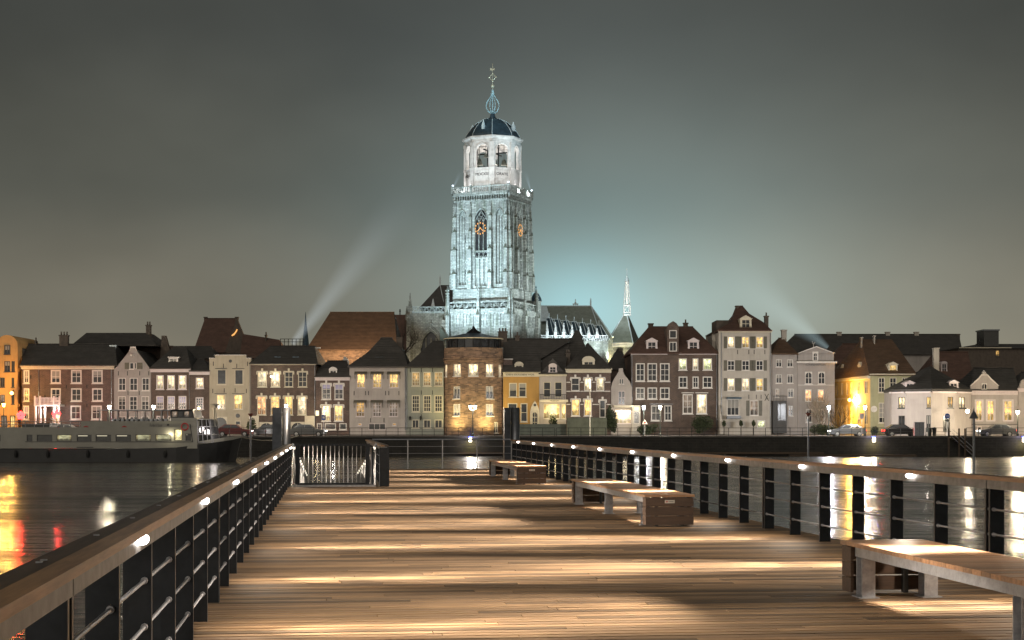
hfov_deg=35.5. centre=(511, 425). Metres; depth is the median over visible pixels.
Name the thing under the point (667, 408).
window
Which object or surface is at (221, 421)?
window
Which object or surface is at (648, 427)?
shrub
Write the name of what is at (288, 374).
window
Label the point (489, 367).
window
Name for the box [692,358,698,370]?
window
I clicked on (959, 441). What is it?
quay steps
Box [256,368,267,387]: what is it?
window
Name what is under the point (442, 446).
end railing
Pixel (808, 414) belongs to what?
river marker
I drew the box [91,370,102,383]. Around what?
window
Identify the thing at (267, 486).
railing section
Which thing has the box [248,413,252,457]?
river marker
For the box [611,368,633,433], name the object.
white gable house
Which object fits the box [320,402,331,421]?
window
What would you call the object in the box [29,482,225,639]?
railing section
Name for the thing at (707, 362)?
window
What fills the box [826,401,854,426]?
bare tree
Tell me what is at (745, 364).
window
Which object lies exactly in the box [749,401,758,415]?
window
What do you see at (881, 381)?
window
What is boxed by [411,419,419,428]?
window
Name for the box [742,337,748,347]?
window
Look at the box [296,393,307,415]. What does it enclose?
window
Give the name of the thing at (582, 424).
garden wall
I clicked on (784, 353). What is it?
grey house
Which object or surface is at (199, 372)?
brick house
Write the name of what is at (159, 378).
window
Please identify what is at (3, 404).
street lamp
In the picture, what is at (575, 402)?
window
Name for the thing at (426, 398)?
window
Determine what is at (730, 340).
window
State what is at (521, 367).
ochre house
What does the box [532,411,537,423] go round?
window
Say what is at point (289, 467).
railing section
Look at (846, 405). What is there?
window
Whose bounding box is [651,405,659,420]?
window
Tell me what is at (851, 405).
window
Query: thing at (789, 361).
window
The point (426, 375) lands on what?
window
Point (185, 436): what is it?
passenger ship
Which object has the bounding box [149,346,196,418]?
brick house
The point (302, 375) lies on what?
window
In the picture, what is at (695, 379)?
window
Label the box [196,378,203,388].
window
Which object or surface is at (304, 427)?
parked car
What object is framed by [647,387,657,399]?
window
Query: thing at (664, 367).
window
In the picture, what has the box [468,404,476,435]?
street lamp
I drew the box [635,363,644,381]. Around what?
window
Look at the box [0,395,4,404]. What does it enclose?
window
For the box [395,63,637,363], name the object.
church
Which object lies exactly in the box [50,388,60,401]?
window
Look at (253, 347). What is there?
long roof house
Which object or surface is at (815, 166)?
sky
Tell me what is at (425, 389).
grey house
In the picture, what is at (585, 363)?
brick house
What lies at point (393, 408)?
window
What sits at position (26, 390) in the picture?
window
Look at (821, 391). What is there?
window
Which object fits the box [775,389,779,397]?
window
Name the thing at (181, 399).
window
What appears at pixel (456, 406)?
window
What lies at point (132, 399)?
window
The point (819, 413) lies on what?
bare tree
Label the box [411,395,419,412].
window
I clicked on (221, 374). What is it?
window
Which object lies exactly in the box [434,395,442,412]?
window
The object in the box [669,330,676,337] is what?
window
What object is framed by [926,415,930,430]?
window
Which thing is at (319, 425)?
window
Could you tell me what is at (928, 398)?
window
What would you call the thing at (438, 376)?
window
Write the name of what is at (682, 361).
window
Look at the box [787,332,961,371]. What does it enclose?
long slate building
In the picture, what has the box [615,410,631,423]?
window
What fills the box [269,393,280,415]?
window
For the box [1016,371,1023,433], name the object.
white house
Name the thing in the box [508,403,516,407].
window
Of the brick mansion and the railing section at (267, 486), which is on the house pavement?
the brick mansion
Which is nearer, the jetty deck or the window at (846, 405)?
the jetty deck
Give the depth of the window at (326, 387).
205.04 m
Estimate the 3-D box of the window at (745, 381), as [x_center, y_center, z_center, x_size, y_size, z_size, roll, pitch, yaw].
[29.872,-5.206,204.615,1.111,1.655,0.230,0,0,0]
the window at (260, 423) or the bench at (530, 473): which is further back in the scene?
the window at (260, 423)
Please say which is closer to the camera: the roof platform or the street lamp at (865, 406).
the street lamp at (865, 406)
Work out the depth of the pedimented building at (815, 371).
205.00 m
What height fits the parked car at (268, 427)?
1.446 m
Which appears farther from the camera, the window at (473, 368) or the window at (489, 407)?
the window at (489, 407)
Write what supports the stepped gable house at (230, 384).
on the house pavement
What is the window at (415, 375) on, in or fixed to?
in the grey house at (425, 389)
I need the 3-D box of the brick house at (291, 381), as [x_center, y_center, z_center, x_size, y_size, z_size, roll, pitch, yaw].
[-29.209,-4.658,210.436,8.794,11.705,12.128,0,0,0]
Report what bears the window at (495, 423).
in the round tower
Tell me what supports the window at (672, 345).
in the brick mansion
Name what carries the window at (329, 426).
in the brick house at (332, 401)
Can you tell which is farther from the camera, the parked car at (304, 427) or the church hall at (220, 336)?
the church hall at (220, 336)
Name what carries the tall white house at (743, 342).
on the house pavement
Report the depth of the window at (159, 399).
205.09 m
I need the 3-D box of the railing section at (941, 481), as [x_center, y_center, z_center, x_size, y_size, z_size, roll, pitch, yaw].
[4.501,1.082,20.938,0.222,1.136,8.600,0,0,-7]
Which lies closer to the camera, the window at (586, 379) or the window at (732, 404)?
the window at (732, 404)
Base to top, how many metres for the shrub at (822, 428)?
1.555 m
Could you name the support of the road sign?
on the quay road
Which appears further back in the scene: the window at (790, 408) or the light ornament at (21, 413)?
the window at (790, 408)
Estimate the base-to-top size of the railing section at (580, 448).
1.136 m
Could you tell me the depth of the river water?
81.79 m
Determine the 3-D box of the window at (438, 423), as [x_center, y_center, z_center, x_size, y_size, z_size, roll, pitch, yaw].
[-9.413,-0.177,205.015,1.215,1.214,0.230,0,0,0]
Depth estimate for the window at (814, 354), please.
204.89 m
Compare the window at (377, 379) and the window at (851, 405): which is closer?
the window at (377, 379)
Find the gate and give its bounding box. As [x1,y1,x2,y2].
[292,444,375,486]
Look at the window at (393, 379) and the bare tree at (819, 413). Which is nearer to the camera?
the bare tree at (819, 413)
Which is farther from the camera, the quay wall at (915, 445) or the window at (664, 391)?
the window at (664, 391)
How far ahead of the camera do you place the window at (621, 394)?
205.04 m
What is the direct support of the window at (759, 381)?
in the tall white house at (743, 342)
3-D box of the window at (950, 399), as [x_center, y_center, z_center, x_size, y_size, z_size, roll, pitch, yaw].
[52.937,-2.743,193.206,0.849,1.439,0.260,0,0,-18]
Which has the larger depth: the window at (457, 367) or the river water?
the window at (457, 367)
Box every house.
[0,335,37,426]
[114,347,157,418]
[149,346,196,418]
[187,346,219,361]
[188,359,209,418]
[209,353,252,428]
[240,332,282,358]
[249,346,325,428]
[314,360,350,433]
[347,337,409,433]
[405,341,444,433]
[498,328,573,423]
[538,342,568,423]
[565,330,611,433]
[608,348,624,380]
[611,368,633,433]
[705,306,772,433]
[771,330,798,433]
[833,343,857,368]
[835,335,915,433]
[919,351,971,381]
[959,367,1017,433]
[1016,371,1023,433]
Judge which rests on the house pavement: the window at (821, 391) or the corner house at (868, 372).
the corner house at (868, 372)
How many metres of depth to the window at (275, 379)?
205.04 m
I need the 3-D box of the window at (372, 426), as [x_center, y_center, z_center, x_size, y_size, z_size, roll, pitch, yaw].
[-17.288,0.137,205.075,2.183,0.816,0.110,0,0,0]
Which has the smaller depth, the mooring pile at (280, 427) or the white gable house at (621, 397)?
the mooring pile at (280, 427)
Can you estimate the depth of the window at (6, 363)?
205.09 m
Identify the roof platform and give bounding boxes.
[279,339,304,345]
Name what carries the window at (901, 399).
in the corner pavilion
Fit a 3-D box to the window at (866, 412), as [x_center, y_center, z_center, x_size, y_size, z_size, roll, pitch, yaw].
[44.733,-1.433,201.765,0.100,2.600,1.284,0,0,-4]
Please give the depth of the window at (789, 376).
205.09 m
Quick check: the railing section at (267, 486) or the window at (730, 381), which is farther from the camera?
the window at (730, 381)
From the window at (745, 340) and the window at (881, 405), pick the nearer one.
the window at (881, 405)
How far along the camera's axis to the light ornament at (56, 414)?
198.77 m
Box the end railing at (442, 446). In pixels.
[372,439,511,468]
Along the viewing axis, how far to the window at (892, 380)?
200.09 m
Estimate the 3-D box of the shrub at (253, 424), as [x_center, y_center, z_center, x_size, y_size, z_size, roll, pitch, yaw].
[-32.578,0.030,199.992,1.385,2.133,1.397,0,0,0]
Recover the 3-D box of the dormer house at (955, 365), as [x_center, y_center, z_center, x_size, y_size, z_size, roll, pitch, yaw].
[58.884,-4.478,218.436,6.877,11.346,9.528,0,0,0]
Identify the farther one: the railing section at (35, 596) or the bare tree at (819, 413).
the bare tree at (819, 413)
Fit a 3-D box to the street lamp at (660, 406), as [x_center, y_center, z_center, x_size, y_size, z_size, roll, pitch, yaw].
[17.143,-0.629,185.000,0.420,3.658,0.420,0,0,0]
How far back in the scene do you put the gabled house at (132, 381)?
205.00 m
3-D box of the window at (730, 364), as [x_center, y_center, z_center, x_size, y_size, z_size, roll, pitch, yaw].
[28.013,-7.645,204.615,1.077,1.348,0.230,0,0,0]
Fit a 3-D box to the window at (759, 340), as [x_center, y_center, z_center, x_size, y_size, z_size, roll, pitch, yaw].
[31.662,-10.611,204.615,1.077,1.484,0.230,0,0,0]
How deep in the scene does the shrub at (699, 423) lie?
202.78 m
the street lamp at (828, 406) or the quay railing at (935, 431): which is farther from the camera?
the street lamp at (828, 406)
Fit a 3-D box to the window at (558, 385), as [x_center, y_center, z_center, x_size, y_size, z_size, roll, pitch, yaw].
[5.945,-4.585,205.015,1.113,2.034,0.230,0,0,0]
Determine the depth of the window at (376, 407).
205.09 m
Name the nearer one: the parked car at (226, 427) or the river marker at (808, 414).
the river marker at (808, 414)
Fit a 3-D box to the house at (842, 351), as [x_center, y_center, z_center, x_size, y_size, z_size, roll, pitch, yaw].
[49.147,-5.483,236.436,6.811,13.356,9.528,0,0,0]
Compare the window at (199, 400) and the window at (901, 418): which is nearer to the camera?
the window at (901, 418)
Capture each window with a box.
[0,378,4,387]
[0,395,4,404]
[1,415,6,426]
[3,345,10,354]
[4,361,9,371]
[10,415,14,426]
[12,361,14,371]
[23,370,29,383]
[23,388,29,401]
[23,406,28,419]
[50,370,60,383]
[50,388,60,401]
[70,370,81,383]
[70,388,81,401]
[70,406,80,419]
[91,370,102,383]
[91,388,102,401]
[91,406,101,419]
[118,378,125,390]
[118,396,125,409]
[129,396,136,409]
[130,378,137,390]
[141,396,148,409]
[142,378,148,390]
[155,375,163,389]
[156,396,163,409]
[166,375,175,389]
[167,396,174,409]
[178,375,186,389]
[178,396,185,409]
[195,397,203,409]
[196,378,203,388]
[215,417,226,427]
[216,395,225,409]
[217,370,225,384]
[233,395,242,409]
[235,370,242,384]
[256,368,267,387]
[256,393,266,415]
[259,422,271,428]
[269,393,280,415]
[270,368,280,387]
[283,368,293,387]
[283,393,293,415]
[291,422,304,428]
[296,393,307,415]
[297,368,307,387]
[317,423,321,428]
[320,380,331,399]
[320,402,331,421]
[325,423,336,430]
[333,380,344,399]
[333,402,343,421]
[339,423,346,430]
[356,403,364,416]
[357,374,364,387]
[369,423,385,429]
[373,374,381,387]
[373,403,380,416]
[389,374,397,387]
[389,403,397,416]
[411,372,419,386]
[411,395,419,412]
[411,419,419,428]
[423,372,431,386]
[423,395,431,412]
[423,419,431,428]
[434,372,442,386]
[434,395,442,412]
[434,419,442,428]
[452,364,460,376]
[452,386,459,399]
[452,404,459,416]
[468,364,478,376]
[486,364,493,376]
[486,386,493,399]
[486,404,493,416]
[494,422,498,433]
[504,359,512,364]
[508,383,517,397]
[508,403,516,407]
[518,383,526,397]
[520,403,527,422]
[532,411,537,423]
[543,382,550,397]
[543,404,559,418]
[554,382,562,397]
[561,404,565,418]
[570,375,580,391]
[570,396,580,416]
[583,375,592,391]
[583,396,592,416]
[595,375,605,391]
[598,397,606,417]
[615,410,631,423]
[618,391,624,404]
[634,411,638,422]
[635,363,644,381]
[635,387,644,399]
[647,363,657,381]
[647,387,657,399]
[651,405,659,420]
[659,363,669,381]
[659,387,669,399]
[664,405,671,420]
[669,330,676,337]
[669,342,676,350]
[678,358,687,370]
[678,377,687,388]
[682,392,693,414]
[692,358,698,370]
[692,377,698,388]
[695,392,707,414]
[702,358,712,370]
[702,377,712,388]
[726,399,739,415]
[727,337,734,347]
[727,361,734,370]
[727,378,734,390]
[741,361,749,370]
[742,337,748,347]
[742,378,748,390]
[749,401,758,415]
[755,361,763,370]
[756,337,762,347]
[756,378,762,390]
[757,420,764,427]
[775,359,782,367]
[775,374,782,383]
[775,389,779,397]
[787,359,793,367]
[787,374,793,383]
[787,389,793,397]
[788,406,793,416]
[804,372,812,384]
[804,389,811,401]
[805,409,812,422]
[812,352,817,360]
[817,389,823,401]
[818,372,825,384]
[846,405,847,424]
[851,405,852,423]
[858,404,859,424]
[865,381,867,393]
[865,404,867,424]
[878,378,884,392]
[878,403,883,423]
[890,378,895,386]
[897,397,904,408]
[899,416,904,424]
[926,397,930,408]
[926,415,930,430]
[943,415,950,431]
[948,397,953,408]
[959,397,964,408]
[975,399,983,421]
[981,383,986,388]
[986,399,995,421]
[1003,399,1013,421]
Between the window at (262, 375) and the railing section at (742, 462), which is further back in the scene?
the window at (262, 375)
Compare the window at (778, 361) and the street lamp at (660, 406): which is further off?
the window at (778, 361)
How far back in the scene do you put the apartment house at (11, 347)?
205.00 m
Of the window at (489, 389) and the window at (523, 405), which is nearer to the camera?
the window at (489, 389)
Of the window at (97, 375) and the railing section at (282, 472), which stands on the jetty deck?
the railing section at (282, 472)
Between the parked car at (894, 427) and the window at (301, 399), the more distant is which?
the window at (301, 399)
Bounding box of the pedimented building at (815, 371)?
[796,341,836,433]
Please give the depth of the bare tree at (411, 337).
262.03 m
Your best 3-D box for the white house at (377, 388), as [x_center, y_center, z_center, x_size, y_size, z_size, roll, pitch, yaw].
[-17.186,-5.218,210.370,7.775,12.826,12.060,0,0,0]
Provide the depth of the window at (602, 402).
205.09 m
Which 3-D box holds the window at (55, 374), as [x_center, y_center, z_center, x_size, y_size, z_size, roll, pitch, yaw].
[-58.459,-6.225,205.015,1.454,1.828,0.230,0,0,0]
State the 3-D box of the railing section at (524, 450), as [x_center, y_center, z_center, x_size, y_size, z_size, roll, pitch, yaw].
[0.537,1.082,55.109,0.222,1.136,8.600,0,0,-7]
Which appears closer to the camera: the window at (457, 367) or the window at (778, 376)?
the window at (457, 367)
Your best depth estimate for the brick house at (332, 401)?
205.00 m
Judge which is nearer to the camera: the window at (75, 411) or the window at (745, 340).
the window at (745, 340)
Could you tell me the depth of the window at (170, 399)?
205.09 m
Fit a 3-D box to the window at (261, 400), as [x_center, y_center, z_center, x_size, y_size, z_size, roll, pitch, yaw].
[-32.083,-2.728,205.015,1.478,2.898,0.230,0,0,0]
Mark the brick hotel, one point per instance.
(67, 380)
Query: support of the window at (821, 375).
in the pedimented building at (815, 371)
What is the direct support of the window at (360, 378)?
in the white house at (377, 388)
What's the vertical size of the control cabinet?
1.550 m
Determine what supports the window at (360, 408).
in the white house at (377, 388)
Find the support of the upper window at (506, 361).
in the ochre house at (521, 367)
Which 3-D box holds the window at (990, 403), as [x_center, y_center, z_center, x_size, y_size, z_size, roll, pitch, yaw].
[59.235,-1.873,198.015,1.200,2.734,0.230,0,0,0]
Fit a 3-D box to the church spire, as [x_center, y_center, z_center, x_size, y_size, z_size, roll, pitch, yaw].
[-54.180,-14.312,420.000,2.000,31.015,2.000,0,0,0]
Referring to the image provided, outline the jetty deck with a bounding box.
[194,469,1013,639]
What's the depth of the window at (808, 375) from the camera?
205.09 m
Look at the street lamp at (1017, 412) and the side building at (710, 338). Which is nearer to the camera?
the street lamp at (1017, 412)
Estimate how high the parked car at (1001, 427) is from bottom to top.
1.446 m
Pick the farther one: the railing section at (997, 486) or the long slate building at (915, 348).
the long slate building at (915, 348)
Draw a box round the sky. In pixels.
[0,0,1023,346]
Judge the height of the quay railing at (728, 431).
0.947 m
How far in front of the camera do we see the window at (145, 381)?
205.09 m
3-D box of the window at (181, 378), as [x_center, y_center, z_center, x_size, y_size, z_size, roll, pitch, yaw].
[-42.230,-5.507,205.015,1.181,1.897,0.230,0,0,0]
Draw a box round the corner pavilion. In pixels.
[883,348,973,435]
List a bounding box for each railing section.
[0,561,85,639]
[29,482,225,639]
[202,461,262,601]
[248,452,279,530]
[270,446,289,503]
[283,444,291,486]
[365,439,388,486]
[510,440,542,467]
[541,442,586,482]
[585,445,652,497]
[650,450,769,527]
[760,458,998,551]
[982,475,1023,554]
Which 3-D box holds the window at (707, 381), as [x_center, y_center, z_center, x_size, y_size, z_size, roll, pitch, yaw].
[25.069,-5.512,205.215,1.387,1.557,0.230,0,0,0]
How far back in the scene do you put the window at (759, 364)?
204.64 m
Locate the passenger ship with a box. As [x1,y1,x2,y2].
[0,404,298,461]
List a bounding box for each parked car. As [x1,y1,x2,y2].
[57,425,74,426]
[218,424,252,435]
[252,424,271,435]
[290,424,326,435]
[830,424,866,435]
[881,424,913,435]
[976,424,1016,435]
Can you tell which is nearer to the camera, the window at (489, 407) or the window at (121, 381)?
the window at (489, 407)
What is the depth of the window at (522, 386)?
205.09 m
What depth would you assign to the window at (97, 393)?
205.04 m
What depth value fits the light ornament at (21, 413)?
198.76 m
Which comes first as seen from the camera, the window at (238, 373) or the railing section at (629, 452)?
the railing section at (629, 452)
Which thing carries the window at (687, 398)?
in the brick mansion
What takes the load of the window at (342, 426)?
in the brick house at (332, 401)
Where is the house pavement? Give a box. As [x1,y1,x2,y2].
[219,435,1023,435]
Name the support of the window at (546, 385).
in the white house at (552, 387)
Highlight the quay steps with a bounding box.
[948,428,979,455]
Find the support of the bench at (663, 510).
on the jetty deck
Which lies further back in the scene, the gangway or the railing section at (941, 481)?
the gangway
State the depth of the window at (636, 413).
204.29 m
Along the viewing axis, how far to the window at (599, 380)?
205.04 m
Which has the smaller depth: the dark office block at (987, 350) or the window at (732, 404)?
the window at (732, 404)
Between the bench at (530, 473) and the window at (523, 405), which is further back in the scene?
the window at (523, 405)
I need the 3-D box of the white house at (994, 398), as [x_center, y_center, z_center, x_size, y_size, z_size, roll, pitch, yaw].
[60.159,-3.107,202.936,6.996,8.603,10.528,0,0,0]
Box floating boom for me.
[788,454,916,455]
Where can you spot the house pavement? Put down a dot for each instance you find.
(606, 435)
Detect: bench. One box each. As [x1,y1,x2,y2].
[489,460,546,483]
[571,479,694,525]
[840,539,1023,639]
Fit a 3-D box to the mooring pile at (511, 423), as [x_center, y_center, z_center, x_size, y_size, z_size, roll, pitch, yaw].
[0.009,1.865,61.279,0.720,5.110,0.460,0,0,-7]
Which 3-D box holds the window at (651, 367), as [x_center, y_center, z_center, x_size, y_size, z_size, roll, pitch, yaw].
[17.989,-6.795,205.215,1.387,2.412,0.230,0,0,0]
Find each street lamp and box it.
[2,402,5,426]
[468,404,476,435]
[642,404,644,435]
[659,404,661,435]
[827,404,829,435]
[863,404,866,435]
[1016,409,1019,435]
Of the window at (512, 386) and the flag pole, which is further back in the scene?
the window at (512, 386)
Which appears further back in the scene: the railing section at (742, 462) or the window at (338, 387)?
the window at (338, 387)
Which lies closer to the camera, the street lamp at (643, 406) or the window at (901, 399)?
the street lamp at (643, 406)
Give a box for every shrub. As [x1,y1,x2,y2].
[246,417,256,428]
[548,414,556,423]
[605,405,616,432]
[637,423,659,433]
[691,415,713,433]
[809,424,838,433]
[870,426,878,433]
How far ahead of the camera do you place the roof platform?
223.98 m
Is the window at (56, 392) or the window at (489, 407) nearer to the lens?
the window at (489, 407)
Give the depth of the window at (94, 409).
205.04 m
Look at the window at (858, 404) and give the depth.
204.94 m
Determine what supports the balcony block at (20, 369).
on the ground
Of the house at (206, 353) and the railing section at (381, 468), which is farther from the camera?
the house at (206, 353)
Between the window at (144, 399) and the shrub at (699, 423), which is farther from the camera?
the window at (144, 399)
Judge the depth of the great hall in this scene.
253.80 m
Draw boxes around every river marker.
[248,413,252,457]
[806,413,810,456]
[969,408,977,473]
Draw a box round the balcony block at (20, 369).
[19,348,25,425]
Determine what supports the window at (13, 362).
in the apartment house at (11, 347)
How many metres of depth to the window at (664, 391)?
205.24 m
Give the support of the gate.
on the jetty deck
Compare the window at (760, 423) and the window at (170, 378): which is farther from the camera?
the window at (170, 378)
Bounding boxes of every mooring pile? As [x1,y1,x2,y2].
[272,407,289,486]
[503,408,519,459]
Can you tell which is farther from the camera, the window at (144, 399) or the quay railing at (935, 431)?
the window at (144, 399)
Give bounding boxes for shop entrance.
[632,405,640,433]
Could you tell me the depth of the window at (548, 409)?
205.09 m
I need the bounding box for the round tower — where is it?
[443,326,503,433]
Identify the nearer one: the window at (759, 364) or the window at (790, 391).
the window at (759, 364)
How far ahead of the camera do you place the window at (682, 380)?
205.29 m
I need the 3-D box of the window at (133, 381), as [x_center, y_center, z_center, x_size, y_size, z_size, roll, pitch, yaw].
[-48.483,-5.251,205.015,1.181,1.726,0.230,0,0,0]
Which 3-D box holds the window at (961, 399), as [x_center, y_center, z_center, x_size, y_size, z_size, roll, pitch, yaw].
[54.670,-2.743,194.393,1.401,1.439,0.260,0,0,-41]
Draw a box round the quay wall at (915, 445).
[220,436,1023,455]
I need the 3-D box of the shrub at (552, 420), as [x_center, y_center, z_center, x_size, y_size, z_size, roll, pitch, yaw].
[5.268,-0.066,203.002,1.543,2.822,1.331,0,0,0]
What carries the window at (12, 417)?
in the apartment house at (11, 347)
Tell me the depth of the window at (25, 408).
205.04 m
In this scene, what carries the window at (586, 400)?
in the brick house at (585, 363)
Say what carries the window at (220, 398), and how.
in the stepped gable house at (230, 384)
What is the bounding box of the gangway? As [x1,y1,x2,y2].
[292,443,376,484]
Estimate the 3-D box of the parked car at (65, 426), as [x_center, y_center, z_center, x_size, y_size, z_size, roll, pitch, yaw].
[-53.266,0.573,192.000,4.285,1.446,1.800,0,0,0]
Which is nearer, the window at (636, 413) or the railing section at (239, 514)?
the railing section at (239, 514)
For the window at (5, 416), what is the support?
in the apartment house at (11, 347)
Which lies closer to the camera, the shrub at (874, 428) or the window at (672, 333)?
the shrub at (874, 428)
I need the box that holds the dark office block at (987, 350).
[941,329,1023,375]
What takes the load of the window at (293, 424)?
in the brick house at (291, 381)
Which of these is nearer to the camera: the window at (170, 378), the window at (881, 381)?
the window at (881, 381)
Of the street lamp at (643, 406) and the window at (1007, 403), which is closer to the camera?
the street lamp at (643, 406)
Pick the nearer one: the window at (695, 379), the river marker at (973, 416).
the river marker at (973, 416)
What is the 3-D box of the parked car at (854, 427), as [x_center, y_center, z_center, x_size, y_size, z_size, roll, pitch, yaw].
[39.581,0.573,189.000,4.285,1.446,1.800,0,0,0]
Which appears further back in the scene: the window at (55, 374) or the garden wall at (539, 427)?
the window at (55, 374)
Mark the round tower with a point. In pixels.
(473, 359)
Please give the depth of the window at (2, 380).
205.04 m
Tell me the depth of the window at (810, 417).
205.09 m
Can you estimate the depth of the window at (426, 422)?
205.09 m
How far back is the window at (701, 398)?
205.29 m
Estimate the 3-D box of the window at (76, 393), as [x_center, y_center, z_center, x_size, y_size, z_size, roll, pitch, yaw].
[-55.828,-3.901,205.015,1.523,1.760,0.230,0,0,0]
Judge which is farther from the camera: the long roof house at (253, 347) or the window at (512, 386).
the long roof house at (253, 347)
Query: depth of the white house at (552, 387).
205.02 m
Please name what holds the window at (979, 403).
in the white house at (994, 398)
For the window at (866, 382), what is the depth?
201.71 m
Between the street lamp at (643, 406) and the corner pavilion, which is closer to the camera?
the street lamp at (643, 406)
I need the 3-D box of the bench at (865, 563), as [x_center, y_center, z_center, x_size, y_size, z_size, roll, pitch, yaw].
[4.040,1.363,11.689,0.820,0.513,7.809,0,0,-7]
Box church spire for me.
[302,312,308,345]
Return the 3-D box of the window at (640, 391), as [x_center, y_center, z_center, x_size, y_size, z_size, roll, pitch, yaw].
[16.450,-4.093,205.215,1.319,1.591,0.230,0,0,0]
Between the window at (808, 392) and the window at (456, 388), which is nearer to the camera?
the window at (456, 388)
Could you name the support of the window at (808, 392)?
in the pedimented building at (815, 371)
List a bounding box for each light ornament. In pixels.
[16,411,24,418]
[52,410,60,422]
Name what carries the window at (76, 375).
in the brick hotel
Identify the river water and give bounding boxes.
[0,456,1023,639]
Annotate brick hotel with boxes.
[20,322,172,426]
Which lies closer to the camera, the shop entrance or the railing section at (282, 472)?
the railing section at (282, 472)
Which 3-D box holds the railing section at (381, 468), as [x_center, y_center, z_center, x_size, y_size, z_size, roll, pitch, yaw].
[-4.487,1.082,51.093,0.460,1.136,17.260,0,0,-7]
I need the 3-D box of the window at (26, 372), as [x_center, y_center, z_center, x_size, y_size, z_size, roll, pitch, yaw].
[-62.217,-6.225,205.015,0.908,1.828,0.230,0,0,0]
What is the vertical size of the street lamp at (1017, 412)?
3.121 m
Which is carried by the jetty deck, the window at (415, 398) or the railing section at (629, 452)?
the railing section at (629, 452)
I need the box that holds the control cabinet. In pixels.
[914,422,923,435]
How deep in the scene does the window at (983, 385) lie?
197.93 m
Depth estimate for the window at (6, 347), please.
204.89 m
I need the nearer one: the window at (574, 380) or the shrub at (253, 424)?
the shrub at (253, 424)
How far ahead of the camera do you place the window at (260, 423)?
204.99 m
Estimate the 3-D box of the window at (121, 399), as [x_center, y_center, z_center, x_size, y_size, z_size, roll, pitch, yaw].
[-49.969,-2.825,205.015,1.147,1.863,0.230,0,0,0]
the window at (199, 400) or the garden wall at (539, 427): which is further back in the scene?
the window at (199, 400)
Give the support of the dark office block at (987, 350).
on the ground
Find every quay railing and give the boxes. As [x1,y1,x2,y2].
[219,428,554,435]
[556,428,912,435]
[926,428,944,435]
[966,428,1023,435]
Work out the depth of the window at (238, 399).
205.09 m
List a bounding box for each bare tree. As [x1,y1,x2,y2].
[400,317,425,352]
[801,391,832,432]
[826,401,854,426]
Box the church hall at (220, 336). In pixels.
[195,317,243,354]
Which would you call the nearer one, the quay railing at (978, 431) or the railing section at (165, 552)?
the railing section at (165, 552)
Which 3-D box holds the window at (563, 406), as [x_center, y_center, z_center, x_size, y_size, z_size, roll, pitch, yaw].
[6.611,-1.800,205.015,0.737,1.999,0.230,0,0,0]
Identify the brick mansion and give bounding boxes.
[623,319,717,433]
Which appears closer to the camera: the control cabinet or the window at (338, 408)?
the control cabinet
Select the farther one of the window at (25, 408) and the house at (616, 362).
the house at (616, 362)
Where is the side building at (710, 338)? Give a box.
[706,333,716,347]
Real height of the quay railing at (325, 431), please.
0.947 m
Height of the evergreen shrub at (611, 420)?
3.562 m
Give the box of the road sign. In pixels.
[322,415,325,435]
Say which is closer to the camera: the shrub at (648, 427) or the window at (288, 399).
the shrub at (648, 427)
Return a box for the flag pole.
[589,379,590,435]
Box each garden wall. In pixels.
[520,424,565,434]
[567,418,606,433]
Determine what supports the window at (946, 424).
in the corner pavilion
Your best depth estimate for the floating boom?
178.09 m
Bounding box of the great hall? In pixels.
[309,312,404,380]

